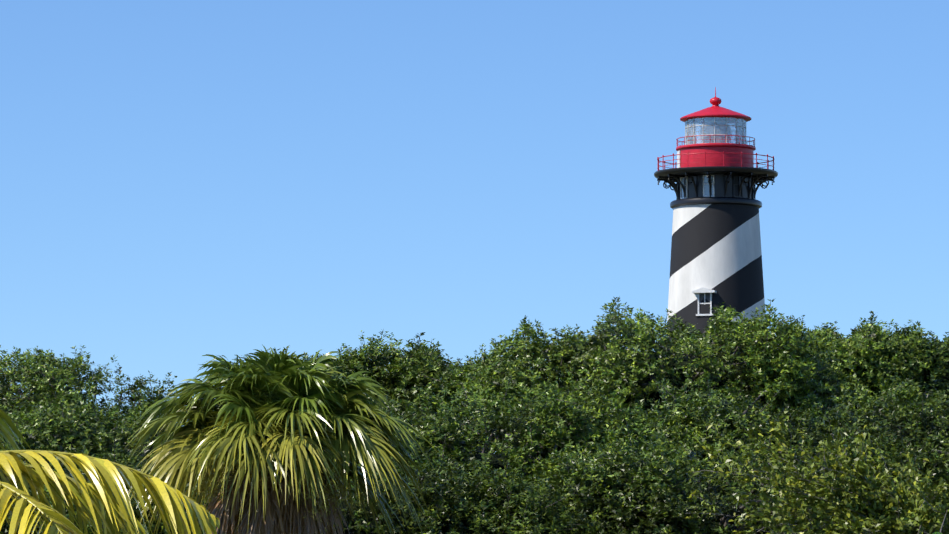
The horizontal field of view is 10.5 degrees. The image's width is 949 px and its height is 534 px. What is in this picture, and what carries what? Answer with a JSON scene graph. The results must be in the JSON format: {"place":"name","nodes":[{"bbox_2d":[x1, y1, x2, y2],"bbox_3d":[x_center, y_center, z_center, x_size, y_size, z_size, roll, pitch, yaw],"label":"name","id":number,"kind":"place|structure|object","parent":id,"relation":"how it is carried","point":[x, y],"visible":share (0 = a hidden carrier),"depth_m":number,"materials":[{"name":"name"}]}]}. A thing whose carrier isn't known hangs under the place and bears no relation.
{"place":"outdoors","nodes":[
{"label":"outdoors","id":0,"kind":"place"},
{"bbox_2d":[0,0,948,451],"label":"sky","id":1,"kind":"structure","parent":0,"point":[182,181],"materials":[{"name":"blue"}]},
{"bbox_2d":[860,511,946,533],"bbox_3d":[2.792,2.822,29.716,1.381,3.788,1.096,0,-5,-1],"label":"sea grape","id":2,"kind":"object","parent":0,"point":[940,532],"visible":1,"depth_m":30.13,"materials":[{"name":"green plant"}]},
{"label":"ground","id":3,"kind":"structure","parent":0,"visible":0},
{"bbox_2d":[0,345,187,462],"bbox_3d":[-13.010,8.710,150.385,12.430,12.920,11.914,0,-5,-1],"label":"oak tree","id":4,"kind":"object","parent":3,"relation":"on","point":[43,376],"visible":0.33,"depth_m":148.63,"materials":[{"name":"green plant"}]},
{"bbox_2d":[0,409,219,533],"bbox_3d":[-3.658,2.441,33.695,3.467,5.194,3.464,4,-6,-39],"label":"feather palm","id":5,"kind":"object","parent":3,"relation":"on","point":[95,498],"visible":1,"depth_m":33.74,"materials":[{"name":"yellow plant"}]},
{"bbox_2d":[0,435,225,533],"bbox_3d":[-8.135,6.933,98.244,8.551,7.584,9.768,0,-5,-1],"label":"oak tree","id":6,"kind":"object","parent":3,"relation":"on","point":[131,463],"visible":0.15,"depth_m":95.60,"materials":[{"name":"green plant"}]},
{"bbox_2d":[0,373,234,498],"bbox_3d":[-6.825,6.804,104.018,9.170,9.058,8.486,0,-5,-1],"label":"oak tree","id":7,"kind":"object","parent":3,"relation":"on","point":[37,431],"visible":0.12,"depth_m":102.01,"materials":[{"name":"green plant"}]},
{"bbox_2d":[126,346,438,533],"bbox_3d":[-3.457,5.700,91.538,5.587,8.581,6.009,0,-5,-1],"label":"sabal palm","id":8,"kind":"object","parent":3,"relation":"on","point":[272,463],"visible":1,"depth_m":90.91,"materials":[{"name":"green plant"}]},
{"bbox_2d":[252,330,501,453],"bbox_3d":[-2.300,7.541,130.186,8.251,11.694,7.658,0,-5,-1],"label":"oak tree","id":9,"kind":"object","parent":3,"relation":"on","point":[396,372],"visible":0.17,"depth_m":128.41,"materials":[{"name":"green plant"}]},
{"bbox_2d":[187,411,608,533],"bbox_3d":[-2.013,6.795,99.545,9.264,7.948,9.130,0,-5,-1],"label":"oak tree","id":10,"kind":"object","parent":3,"relation":"on","point":[458,501],"visible":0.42,"depth_m":97.36,"materials":[{"name":"green plant"}]},
{"bbox_2d":[318,369,695,516],"bbox_3d":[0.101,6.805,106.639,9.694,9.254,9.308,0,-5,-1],"label":"shrub","id":11,"kind":"object","parent":3,"relation":"on","point":[535,425],"visible":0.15,"depth_m":104.15,"materials":[{"name":"green plant"}]},
{"bbox_2d":[422,297,876,454],"bbox_3d":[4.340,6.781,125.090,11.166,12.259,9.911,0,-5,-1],"label":"tree","id":12,"kind":"object","parent":3,"relation":"on","point":[747,358],"visible":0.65,"depth_m":122.80,"materials":[{"name":"green plant"}]},
{"bbox_2d":[654,87,777,355],"bbox_3d":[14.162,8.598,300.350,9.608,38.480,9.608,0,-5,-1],"label":"lighthouse","id":13,"kind":"object","parent":3,"relation":"on","point":[716,176],"visible":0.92,"depth_m":299.26,"materials":[{"name":"paint"}]},
{"bbox_2d":[507,417,931,533],"bbox_3d":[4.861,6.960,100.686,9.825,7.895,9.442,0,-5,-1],"label":"shrub","id":14,"kind":"object","parent":3,"relation":"on","point":[643,491],"visible":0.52,"depth_m":98.25,"materials":[{"name":"green plant"}]},
{"bbox_2d":[628,360,948,503],"bbox_3d":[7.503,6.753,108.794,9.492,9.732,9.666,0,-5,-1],"label":"shrub","id":15,"kind":"object","parent":3,"relation":"on","point":[914,421],"visible":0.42,"depth_m":106.87,"materials":[{"name":"green plant"}]},
{"bbox_2d":[685,411,948,533],"bbox_3d":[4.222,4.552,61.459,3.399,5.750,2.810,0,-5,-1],"label":"wax myrtle shrub","id":16,"kind":"object","parent":3,"relation":"on","point":[884,504],"visible":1,"depth_m":61.17,"materials":[{"name":"green plant"}]},
{"bbox_2d":[803,311,948,450],"bbox_3d":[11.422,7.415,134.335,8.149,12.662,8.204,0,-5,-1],"label":"tree","id":17,"kind":"object","parent":3,"relation":"on","point":[917,356],"visible":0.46,"depth_m":131.89,"materials":[{"name":"green plant"}]}
]}

